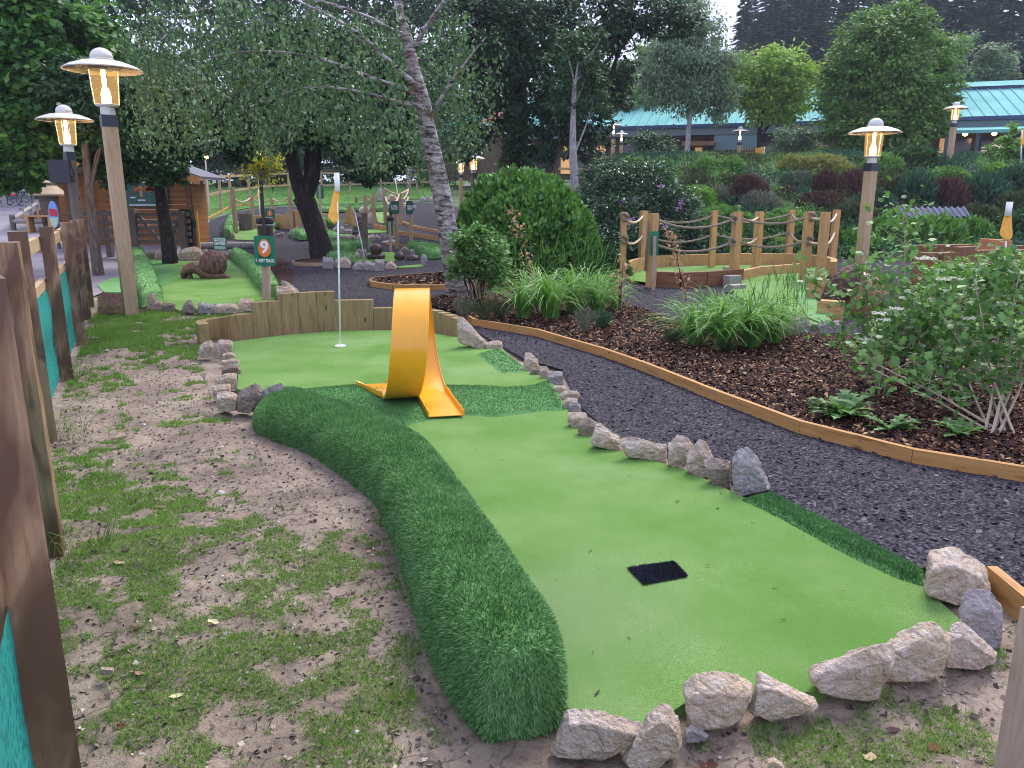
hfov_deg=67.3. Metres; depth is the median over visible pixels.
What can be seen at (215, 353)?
rock
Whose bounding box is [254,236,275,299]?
hole sign
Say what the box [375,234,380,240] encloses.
rock
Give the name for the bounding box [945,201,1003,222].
shrub
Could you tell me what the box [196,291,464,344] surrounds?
sleeper wall
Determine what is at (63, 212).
kiosk
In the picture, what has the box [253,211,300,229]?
timber ring
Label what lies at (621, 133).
lamp post
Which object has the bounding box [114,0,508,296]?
birch tree
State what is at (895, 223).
leafy shrub
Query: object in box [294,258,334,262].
bark ring
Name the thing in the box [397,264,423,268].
putting green
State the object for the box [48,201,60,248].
shop board
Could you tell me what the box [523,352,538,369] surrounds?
rock
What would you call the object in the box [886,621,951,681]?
rock
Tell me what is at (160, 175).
tree
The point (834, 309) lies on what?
timber block
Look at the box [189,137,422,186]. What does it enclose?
hedge
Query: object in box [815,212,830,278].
rope post
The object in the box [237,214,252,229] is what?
hollow stump
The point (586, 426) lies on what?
rock
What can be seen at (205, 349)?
rock
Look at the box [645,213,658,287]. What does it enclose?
rope post
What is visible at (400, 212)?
rope post
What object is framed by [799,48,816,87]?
conifer tree
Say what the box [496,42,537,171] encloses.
ivy
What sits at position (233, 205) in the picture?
rope post
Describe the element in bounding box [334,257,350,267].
rock
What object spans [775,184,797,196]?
shrub
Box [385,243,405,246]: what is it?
timber edging
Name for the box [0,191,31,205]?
bicycle
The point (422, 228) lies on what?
timber edging
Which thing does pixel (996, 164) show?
shrub
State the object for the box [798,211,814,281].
rope post
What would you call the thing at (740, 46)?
conifer tree
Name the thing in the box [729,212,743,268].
rope post
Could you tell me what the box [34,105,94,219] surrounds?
lamp post
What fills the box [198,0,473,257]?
tree
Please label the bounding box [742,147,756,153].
lattice panel
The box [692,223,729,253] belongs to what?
shrub
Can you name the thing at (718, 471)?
rock
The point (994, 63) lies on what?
tree
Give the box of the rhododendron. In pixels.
[574,149,710,264]
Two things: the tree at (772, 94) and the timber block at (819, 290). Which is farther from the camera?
the tree at (772, 94)
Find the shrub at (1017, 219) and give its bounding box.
[989,207,1023,243]
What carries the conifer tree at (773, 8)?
on the ground at (514, 752)
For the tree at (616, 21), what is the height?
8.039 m
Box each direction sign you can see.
[390,201,398,248]
[403,201,416,242]
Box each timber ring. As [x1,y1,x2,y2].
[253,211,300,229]
[628,253,836,276]
[656,269,743,287]
[909,246,1023,305]
[916,244,1023,251]
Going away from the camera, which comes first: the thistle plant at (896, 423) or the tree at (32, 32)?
the thistle plant at (896, 423)
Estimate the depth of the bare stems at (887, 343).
6.56 m
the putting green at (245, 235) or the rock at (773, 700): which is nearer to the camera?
the rock at (773, 700)
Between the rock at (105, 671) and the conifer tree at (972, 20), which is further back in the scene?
the conifer tree at (972, 20)
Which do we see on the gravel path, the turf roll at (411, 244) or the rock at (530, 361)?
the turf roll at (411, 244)
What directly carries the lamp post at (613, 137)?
on the ground at (514, 752)
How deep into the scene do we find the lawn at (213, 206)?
44.86 m
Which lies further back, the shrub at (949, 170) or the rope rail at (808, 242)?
the shrub at (949, 170)
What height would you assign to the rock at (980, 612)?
0.252 m
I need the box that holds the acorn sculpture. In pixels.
[821,264,886,316]
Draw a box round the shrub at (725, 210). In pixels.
[689,203,753,234]
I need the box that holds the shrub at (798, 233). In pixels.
[792,220,843,254]
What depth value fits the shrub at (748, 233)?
19.54 m
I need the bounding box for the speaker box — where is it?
[47,160,74,182]
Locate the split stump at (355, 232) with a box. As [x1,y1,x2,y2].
[352,216,361,236]
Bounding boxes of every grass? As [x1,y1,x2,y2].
[45,297,128,558]
[51,303,1010,767]
[514,229,642,301]
[694,261,809,337]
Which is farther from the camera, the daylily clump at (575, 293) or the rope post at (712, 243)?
the rope post at (712, 243)
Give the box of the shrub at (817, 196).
[792,188,847,210]
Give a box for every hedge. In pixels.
[1,170,27,193]
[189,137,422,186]
[319,155,469,186]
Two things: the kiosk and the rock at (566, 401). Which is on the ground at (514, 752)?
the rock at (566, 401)
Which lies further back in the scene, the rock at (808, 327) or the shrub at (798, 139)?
the shrub at (798, 139)
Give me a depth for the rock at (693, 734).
2.17 m
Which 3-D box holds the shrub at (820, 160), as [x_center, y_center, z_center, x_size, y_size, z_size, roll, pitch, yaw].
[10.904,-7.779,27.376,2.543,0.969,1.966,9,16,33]
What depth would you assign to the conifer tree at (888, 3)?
89.57 m
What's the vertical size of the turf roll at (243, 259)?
0.403 m
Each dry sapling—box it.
[507,208,537,291]
[610,253,635,320]
[663,227,697,301]
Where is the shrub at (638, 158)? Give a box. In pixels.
[613,155,680,200]
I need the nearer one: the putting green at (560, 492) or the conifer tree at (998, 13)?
the putting green at (560, 492)
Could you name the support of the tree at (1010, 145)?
on the ground at (514, 752)
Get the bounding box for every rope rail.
[236,198,287,201]
[367,188,408,210]
[621,212,836,270]
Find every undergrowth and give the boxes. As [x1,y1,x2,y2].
[579,147,1023,260]
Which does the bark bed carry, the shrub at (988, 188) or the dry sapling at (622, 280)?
the dry sapling at (622, 280)
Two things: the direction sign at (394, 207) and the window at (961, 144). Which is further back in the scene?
the window at (961, 144)
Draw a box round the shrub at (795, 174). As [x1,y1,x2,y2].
[778,169,811,185]
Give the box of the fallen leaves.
[72,438,981,767]
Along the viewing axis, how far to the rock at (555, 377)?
6.36 m
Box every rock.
[99,667,113,674]
[146,249,154,258]
[147,292,154,309]
[151,300,162,309]
[156,249,161,259]
[161,302,175,310]
[178,247,202,260]
[182,300,196,312]
[197,340,213,357]
[198,301,214,313]
[212,343,219,358]
[212,384,230,399]
[213,303,238,313]
[215,373,236,389]
[216,391,236,412]
[218,339,232,352]
[221,352,235,359]
[221,359,239,364]
[222,364,240,376]
[224,251,228,258]
[236,383,261,412]
[238,298,253,310]
[252,383,282,411]
[276,232,283,236]
[276,285,297,299]
[280,280,298,291]
[322,256,333,268]
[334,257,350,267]
[339,235,347,238]
[344,229,351,232]
[352,261,363,269]
[359,206,369,213]
[360,249,366,257]
[364,260,374,270]
[368,212,371,223]
[368,234,374,240]
[374,259,384,271]
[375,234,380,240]
[377,188,382,199]
[382,239,394,243]
[385,261,396,268]
[399,246,408,252]
[421,254,426,264]
[457,317,485,347]
[485,340,502,348]
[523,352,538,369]
[529,367,539,374]
[539,366,549,379]
[547,371,563,384]
[549,708,641,760]
[553,385,567,393]
[560,390,579,400]
[563,398,577,409]
[567,402,580,411]
[568,412,586,426]
[577,417,597,435]
[590,423,622,451]
[619,437,667,463]
[622,702,681,767]
[668,435,693,468]
[683,671,753,730]
[684,725,707,743]
[686,439,712,477]
[703,458,730,488]
[732,447,770,496]
[750,671,817,721]
[767,757,783,767]
[789,314,798,329]
[798,318,810,331]
[808,643,895,701]
[818,320,841,333]
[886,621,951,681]
[925,547,990,605]
[945,620,996,670]
[958,589,1003,648]
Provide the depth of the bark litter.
12.37 m
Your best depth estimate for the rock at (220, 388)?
5.89 m
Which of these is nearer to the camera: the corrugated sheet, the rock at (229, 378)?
the rock at (229, 378)
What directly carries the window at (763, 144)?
in the long building
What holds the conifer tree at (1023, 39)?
on the ground at (514, 752)
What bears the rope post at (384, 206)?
on the gravel path
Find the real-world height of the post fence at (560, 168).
1.297 m
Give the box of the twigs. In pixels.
[54,320,1014,767]
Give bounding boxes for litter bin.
[256,217,273,236]
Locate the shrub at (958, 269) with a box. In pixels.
[899,244,1023,329]
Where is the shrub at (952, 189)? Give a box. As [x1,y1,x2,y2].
[919,173,973,207]
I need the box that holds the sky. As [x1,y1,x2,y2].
[86,0,1021,180]
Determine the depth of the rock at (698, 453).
4.22 m
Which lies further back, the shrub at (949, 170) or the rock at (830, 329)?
the shrub at (949, 170)
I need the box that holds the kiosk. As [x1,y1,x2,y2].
[48,180,110,222]
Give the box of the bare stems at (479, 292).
[454,257,499,300]
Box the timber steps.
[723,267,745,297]
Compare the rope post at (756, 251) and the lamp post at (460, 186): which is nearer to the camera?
the rope post at (756, 251)
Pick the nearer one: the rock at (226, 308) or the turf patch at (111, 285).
the rock at (226, 308)
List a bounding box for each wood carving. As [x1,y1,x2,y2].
[367,244,384,258]
[386,207,393,221]
[394,252,404,259]
[406,254,419,260]
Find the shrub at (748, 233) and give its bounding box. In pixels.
[727,227,777,252]
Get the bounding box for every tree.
[0,0,142,197]
[6,0,123,198]
[23,48,155,275]
[76,58,226,263]
[82,0,205,165]
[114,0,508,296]
[138,0,264,183]
[186,0,347,177]
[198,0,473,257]
[301,0,413,179]
[361,0,502,175]
[394,104,445,195]
[420,0,709,172]
[450,0,561,99]
[480,112,506,179]
[527,100,586,174]
[532,17,616,195]
[608,41,661,129]
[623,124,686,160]
[629,0,764,153]
[633,46,644,67]
[710,37,825,147]
[726,0,753,52]
[732,42,745,82]
[743,0,760,52]
[743,11,768,59]
[747,0,780,48]
[751,0,787,46]
[772,5,795,52]
[780,0,807,42]
[785,0,808,48]
[788,28,806,62]
[797,0,975,152]
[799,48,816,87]
[800,0,829,76]
[814,0,841,65]
[814,0,857,81]
[820,57,831,80]
[821,25,844,62]
[844,0,871,28]
[864,0,887,12]
[877,0,898,8]
[901,0,930,54]
[917,0,943,60]
[925,0,955,30]
[926,28,952,56]
[927,29,984,82]
[931,0,974,51]
[940,0,984,36]
[962,0,1000,80]
[963,32,976,80]
[968,30,993,80]
[969,40,1021,81]
[971,0,1014,44]
[981,121,1023,163]
[990,0,1023,79]
[993,0,1023,60]
[1008,37,1023,79]
[1019,14,1023,60]
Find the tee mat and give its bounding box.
[627,560,687,584]
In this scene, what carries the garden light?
on the lawn at (213, 206)
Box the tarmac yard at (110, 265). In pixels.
[0,199,230,357]
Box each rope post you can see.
[230,187,237,232]
[249,196,253,215]
[270,198,273,208]
[288,196,293,229]
[361,213,368,252]
[363,195,367,224]
[371,192,375,226]
[382,189,386,224]
[390,196,394,233]
[397,193,401,224]
[619,212,627,277]
[638,211,647,257]
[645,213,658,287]
[708,211,717,266]
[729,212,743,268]
[751,211,763,267]
[785,210,795,253]
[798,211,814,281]
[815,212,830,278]
[828,210,840,257]
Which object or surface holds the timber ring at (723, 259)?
on the gravel path
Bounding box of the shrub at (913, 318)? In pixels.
[846,305,986,355]
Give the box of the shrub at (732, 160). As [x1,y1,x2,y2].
[720,154,746,173]
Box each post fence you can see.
[0,219,94,767]
[190,173,290,214]
[192,169,406,186]
[289,169,429,194]
[558,154,606,182]
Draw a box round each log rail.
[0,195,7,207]
[9,199,39,229]
[9,216,41,229]
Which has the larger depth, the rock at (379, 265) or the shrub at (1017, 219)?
the shrub at (1017, 219)
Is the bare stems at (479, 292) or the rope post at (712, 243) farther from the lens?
the rope post at (712, 243)
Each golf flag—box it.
[254,189,259,213]
[328,173,345,346]
[343,204,364,258]
[755,147,764,155]
[999,202,1012,259]
[1020,130,1023,163]
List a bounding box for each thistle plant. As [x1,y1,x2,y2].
[807,388,879,419]
[859,414,922,430]
[929,416,985,436]
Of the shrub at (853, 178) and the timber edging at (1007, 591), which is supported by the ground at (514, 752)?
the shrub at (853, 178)
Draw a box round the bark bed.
[431,295,1023,462]
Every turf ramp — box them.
[732,273,831,329]
[793,291,826,321]
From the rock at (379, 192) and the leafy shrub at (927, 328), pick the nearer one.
the leafy shrub at (927, 328)
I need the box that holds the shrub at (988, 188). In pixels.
[954,170,1013,206]
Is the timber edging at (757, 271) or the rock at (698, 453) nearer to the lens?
the rock at (698, 453)
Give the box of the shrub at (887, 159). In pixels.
[856,151,909,176]
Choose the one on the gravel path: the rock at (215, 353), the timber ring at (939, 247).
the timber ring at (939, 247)
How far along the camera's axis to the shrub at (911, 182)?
23.54 m
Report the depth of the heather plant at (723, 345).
7.26 m
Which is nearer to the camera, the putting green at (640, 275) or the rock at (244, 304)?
the rock at (244, 304)
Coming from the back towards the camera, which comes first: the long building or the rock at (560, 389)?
the long building
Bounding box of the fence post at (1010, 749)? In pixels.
[993,606,1023,767]
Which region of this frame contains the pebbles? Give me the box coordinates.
[64,313,1004,767]
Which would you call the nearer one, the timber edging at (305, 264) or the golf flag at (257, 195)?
the timber edging at (305, 264)
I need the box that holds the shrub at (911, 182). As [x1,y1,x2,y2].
[893,166,941,207]
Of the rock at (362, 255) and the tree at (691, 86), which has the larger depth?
the tree at (691, 86)
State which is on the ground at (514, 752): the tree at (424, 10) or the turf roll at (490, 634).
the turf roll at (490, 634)
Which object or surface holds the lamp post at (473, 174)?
on the ground at (514, 752)
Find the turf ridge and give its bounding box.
[306,381,565,425]
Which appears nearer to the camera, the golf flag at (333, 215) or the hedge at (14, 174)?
the golf flag at (333, 215)
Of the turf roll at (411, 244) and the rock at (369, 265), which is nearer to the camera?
the rock at (369, 265)
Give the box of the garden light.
[205,156,210,211]
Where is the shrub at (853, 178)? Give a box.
[833,167,876,196]
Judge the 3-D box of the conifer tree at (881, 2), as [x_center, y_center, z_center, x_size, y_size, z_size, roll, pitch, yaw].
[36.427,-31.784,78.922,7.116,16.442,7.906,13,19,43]
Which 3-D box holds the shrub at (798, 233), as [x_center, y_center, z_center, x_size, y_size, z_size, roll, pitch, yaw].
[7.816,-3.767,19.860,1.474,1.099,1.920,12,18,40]
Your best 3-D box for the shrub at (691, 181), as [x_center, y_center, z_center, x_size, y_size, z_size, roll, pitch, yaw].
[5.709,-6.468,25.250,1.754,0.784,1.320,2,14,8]
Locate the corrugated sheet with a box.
[892,206,970,217]
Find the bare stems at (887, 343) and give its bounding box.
[849,311,923,366]
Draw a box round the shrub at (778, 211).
[763,206,803,235]
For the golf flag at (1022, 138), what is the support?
on the ground at (514, 752)
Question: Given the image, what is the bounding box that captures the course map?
[125,179,168,206]
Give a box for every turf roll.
[132,246,163,306]
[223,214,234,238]
[231,247,279,299]
[252,386,568,743]
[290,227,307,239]
[318,204,347,212]
[326,229,339,238]
[326,250,357,260]
[330,239,355,252]
[342,238,372,249]
[350,203,388,210]
[405,240,438,249]
[415,244,440,258]
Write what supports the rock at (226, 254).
on the bark litter
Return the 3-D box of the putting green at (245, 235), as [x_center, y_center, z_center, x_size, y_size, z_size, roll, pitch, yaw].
[-8.396,-4.842,24.810,1.444,0.369,4.940,-4,14,-15]
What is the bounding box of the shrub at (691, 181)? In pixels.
[675,175,709,189]
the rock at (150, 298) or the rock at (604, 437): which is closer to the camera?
the rock at (604, 437)
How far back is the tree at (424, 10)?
55.78 m
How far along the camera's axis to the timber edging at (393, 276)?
14.74 m
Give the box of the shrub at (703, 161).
[689,154,723,174]
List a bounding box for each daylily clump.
[322,215,347,229]
[471,259,644,318]
[625,281,828,349]
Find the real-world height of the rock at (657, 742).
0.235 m
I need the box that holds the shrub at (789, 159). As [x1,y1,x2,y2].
[775,152,807,173]
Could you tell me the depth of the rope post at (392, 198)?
24.27 m
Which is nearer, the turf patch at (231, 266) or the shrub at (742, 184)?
the turf patch at (231, 266)
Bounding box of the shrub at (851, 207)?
[825,199,881,225]
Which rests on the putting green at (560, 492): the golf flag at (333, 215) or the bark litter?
the golf flag at (333, 215)
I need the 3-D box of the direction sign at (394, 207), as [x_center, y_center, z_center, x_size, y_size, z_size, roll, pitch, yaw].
[-3.127,-4.206,20.645,0.253,1.371,0.137,0,14,0]
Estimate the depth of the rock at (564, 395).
5.83 m
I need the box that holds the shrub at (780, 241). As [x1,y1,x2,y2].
[766,236,785,252]
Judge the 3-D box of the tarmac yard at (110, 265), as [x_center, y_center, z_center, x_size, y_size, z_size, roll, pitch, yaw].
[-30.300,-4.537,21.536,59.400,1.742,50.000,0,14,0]
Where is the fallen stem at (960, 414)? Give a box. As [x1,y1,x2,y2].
[870,368,983,428]
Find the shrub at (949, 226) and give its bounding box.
[900,208,975,252]
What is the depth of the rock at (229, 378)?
6.20 m
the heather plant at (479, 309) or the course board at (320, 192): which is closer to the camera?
the heather plant at (479, 309)
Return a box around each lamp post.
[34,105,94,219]
[60,47,143,315]
[257,152,265,235]
[453,159,469,209]
[470,153,484,193]
[606,123,621,154]
[615,131,627,154]
[732,126,748,151]
[848,118,902,271]
[942,102,968,158]
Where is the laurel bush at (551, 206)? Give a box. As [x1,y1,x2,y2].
[455,162,601,282]
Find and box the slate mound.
[404,206,438,231]
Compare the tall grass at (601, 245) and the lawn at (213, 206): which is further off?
the lawn at (213, 206)
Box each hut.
[28,180,63,227]
[63,162,225,244]
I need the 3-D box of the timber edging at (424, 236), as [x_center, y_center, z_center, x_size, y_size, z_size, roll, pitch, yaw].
[-2.854,-4.496,23.448,0.137,0.261,2.072,-12,18,-41]
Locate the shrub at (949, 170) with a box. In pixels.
[925,165,972,180]
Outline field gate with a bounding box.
[128,208,191,248]
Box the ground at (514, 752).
[8,60,1023,767]
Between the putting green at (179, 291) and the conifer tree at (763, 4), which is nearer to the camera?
the putting green at (179, 291)
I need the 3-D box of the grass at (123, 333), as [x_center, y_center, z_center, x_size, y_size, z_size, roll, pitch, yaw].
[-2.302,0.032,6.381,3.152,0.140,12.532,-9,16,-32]
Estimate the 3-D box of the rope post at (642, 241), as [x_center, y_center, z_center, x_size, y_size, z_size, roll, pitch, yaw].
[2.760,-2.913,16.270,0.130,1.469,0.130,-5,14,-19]
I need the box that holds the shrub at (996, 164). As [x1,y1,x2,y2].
[973,160,1013,175]
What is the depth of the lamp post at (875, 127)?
14.09 m
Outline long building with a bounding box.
[437,80,1023,180]
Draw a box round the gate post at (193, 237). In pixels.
[179,209,196,246]
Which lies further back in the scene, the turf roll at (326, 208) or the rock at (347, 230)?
the turf roll at (326, 208)
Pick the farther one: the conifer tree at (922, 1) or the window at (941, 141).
the conifer tree at (922, 1)
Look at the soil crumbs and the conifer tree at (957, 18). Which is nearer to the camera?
the soil crumbs
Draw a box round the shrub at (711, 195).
[677,182,721,210]
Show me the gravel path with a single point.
(293, 248)
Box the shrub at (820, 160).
[785,152,856,176]
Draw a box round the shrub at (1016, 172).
[994,161,1023,191]
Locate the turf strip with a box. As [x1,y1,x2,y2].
[742,491,924,586]
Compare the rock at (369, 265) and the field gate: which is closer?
the rock at (369, 265)
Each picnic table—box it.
[21,215,54,232]
[34,209,41,219]
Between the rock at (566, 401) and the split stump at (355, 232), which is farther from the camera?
the split stump at (355, 232)
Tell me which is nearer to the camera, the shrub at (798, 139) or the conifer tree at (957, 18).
the shrub at (798, 139)
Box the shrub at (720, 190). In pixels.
[712,184,739,204]
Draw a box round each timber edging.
[208,204,249,219]
[292,260,334,265]
[369,271,443,284]
[370,281,493,289]
[373,224,386,230]
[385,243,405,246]
[398,231,437,240]
[402,221,437,232]
[467,316,1023,481]
[743,263,810,279]
[986,566,1023,620]
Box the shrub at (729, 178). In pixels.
[711,172,744,186]
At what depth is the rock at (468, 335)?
7.79 m
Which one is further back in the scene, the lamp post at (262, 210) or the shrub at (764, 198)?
the shrub at (764, 198)
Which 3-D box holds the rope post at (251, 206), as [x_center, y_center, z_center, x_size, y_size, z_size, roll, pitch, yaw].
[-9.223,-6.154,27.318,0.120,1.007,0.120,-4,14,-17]
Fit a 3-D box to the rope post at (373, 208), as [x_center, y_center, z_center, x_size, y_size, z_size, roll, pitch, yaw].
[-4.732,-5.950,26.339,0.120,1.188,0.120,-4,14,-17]
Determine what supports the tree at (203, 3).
on the lawn at (213, 206)
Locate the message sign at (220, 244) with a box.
[213,237,226,254]
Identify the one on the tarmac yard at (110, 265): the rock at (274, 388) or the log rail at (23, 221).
the log rail at (23, 221)
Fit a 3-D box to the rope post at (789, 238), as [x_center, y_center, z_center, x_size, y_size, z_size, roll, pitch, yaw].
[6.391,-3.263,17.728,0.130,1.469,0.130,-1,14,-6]
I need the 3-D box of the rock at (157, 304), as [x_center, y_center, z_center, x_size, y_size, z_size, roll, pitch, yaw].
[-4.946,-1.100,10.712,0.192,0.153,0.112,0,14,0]
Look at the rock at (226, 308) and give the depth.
10.31 m
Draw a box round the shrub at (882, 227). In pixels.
[871,211,918,250]
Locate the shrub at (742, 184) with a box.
[725,170,771,203]
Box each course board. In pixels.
[316,185,323,215]
[386,221,392,251]
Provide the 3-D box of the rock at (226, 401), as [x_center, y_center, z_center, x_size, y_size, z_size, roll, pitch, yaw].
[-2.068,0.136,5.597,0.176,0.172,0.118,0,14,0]
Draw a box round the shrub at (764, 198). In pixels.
[736,189,785,211]
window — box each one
[543,146,553,173]
[560,146,569,174]
[577,146,590,172]
[596,146,606,159]
[623,145,635,152]
[703,147,712,153]
[761,142,793,155]
[937,138,947,152]
[954,136,973,153]
[978,135,1001,150]
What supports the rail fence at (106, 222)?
on the tarmac yard at (110, 265)
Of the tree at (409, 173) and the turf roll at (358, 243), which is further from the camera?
the tree at (409, 173)
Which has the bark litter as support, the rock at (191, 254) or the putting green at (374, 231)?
the rock at (191, 254)
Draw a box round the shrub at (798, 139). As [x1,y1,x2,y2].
[766,123,822,153]
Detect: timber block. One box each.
[807,279,828,297]
[816,299,844,320]
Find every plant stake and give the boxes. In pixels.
[618,285,621,316]
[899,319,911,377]
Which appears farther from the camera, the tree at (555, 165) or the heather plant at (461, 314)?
the tree at (555, 165)
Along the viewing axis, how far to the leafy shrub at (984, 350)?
5.08 m
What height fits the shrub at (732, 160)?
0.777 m
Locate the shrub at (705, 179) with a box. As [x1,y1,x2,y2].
[680,174,720,187]
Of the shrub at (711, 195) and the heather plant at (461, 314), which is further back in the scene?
the shrub at (711, 195)
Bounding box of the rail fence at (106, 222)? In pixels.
[67,209,132,256]
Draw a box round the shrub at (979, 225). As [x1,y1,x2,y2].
[955,210,999,243]
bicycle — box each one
[0,190,38,204]
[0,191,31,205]
[1,191,21,204]
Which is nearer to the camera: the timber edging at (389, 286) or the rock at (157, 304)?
the rock at (157, 304)
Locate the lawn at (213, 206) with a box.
[207,181,464,219]
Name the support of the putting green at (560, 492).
on the ground at (514, 752)
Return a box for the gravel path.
[201,202,1023,586]
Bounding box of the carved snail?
[180,250,230,278]
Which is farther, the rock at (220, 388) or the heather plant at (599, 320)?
the heather plant at (599, 320)
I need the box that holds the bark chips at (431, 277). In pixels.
[372,272,519,285]
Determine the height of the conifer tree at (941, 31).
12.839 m
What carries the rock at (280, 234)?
on the gravel path
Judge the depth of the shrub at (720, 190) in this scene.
24.12 m
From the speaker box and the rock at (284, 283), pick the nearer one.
the rock at (284, 283)
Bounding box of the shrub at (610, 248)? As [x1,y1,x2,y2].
[583,244,633,279]
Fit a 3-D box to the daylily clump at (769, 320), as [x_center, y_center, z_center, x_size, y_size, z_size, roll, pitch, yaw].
[2.203,-0.701,7.798,2.020,0.588,2.201,4,14,15]
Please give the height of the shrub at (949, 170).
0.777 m
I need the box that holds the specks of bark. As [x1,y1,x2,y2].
[245,336,844,695]
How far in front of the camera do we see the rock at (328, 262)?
16.80 m
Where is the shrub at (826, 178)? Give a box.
[808,168,838,191]
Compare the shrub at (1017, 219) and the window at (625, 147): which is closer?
the shrub at (1017, 219)
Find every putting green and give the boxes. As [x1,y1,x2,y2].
[142,259,275,313]
[226,330,958,722]
[233,226,275,240]
[339,229,386,236]
[351,252,396,261]
[376,212,389,223]
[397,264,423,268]
[629,264,828,281]
[863,317,1023,338]
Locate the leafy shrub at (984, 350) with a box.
[848,232,1023,434]
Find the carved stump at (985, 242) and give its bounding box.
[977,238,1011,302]
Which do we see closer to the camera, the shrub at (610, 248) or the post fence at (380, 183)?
the shrub at (610, 248)
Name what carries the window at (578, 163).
in the long building
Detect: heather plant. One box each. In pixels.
[451,294,476,319]
[470,300,498,319]
[487,298,513,318]
[568,306,599,331]
[591,310,614,327]
[662,328,685,341]
[716,339,738,351]
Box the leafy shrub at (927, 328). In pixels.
[873,250,1011,399]
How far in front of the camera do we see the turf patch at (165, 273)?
15.95 m
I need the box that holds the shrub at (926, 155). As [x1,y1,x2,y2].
[882,141,945,170]
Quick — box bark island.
[381,274,517,284]
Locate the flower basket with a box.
[230,142,285,192]
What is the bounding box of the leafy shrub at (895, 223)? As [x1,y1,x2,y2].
[849,176,950,347]
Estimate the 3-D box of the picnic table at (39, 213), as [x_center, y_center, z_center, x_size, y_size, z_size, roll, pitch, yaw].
[-16.790,-6.093,27.956,0.900,0.518,0.360,0,14,0]
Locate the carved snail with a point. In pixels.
(211, 264)
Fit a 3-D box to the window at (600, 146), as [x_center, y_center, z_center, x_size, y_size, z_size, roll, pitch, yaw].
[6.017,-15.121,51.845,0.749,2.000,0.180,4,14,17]
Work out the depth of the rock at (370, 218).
27.76 m
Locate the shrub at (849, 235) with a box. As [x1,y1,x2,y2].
[837,225,888,258]
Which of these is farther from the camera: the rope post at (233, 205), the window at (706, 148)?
the window at (706, 148)
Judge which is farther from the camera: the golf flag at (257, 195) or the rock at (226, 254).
the golf flag at (257, 195)
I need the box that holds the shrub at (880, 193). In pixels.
[855,187,900,214]
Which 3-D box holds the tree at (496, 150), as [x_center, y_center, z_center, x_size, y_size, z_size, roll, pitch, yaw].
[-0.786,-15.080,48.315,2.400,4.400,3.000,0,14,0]
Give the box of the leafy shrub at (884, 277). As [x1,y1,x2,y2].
[790,237,943,395]
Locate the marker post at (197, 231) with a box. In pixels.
[194,212,200,247]
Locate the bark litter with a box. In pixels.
[98,252,295,313]
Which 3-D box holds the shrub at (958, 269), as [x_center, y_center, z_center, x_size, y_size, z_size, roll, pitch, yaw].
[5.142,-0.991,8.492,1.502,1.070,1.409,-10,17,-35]
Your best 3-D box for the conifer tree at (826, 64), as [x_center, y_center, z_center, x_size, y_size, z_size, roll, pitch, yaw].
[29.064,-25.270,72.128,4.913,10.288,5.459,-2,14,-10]
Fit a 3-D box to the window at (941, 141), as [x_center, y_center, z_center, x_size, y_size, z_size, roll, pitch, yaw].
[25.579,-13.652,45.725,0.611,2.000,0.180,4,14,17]
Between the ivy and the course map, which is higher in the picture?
the ivy
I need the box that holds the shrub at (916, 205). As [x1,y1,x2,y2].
[889,202,924,218]
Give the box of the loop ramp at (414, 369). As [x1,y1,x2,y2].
[356,288,463,416]
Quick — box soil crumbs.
[53,312,1016,767]
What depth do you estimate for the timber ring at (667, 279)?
13.31 m
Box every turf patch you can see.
[97,277,120,292]
[150,260,175,286]
[226,260,244,271]
[477,348,522,373]
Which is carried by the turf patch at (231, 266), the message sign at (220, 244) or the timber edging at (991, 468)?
the message sign at (220, 244)
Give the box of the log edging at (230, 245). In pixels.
[200,242,253,248]
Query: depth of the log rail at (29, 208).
29.51 m
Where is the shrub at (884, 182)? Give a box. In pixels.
[876,171,905,193]
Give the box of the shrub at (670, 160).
[653,155,679,177]
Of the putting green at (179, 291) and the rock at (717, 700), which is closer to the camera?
the rock at (717, 700)
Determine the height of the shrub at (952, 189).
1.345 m
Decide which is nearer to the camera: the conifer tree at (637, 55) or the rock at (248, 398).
the rock at (248, 398)
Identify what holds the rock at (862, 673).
on the ground at (514, 752)
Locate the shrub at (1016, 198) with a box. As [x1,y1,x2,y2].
[989,187,1023,212]
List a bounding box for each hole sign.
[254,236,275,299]
[265,209,274,228]
[649,231,658,289]
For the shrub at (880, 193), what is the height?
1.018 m
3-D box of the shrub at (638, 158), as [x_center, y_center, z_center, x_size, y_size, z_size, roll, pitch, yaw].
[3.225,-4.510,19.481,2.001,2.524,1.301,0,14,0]
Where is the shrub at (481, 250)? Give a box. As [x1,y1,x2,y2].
[439,220,519,298]
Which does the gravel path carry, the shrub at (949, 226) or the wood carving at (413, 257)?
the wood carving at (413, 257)
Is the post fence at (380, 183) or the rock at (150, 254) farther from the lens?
the post fence at (380, 183)
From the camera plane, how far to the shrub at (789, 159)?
27.32 m
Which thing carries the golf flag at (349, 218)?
on the putting green at (389, 256)
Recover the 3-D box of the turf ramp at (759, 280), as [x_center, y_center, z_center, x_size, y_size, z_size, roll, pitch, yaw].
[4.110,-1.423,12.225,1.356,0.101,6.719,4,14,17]
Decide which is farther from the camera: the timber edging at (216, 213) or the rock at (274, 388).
the timber edging at (216, 213)

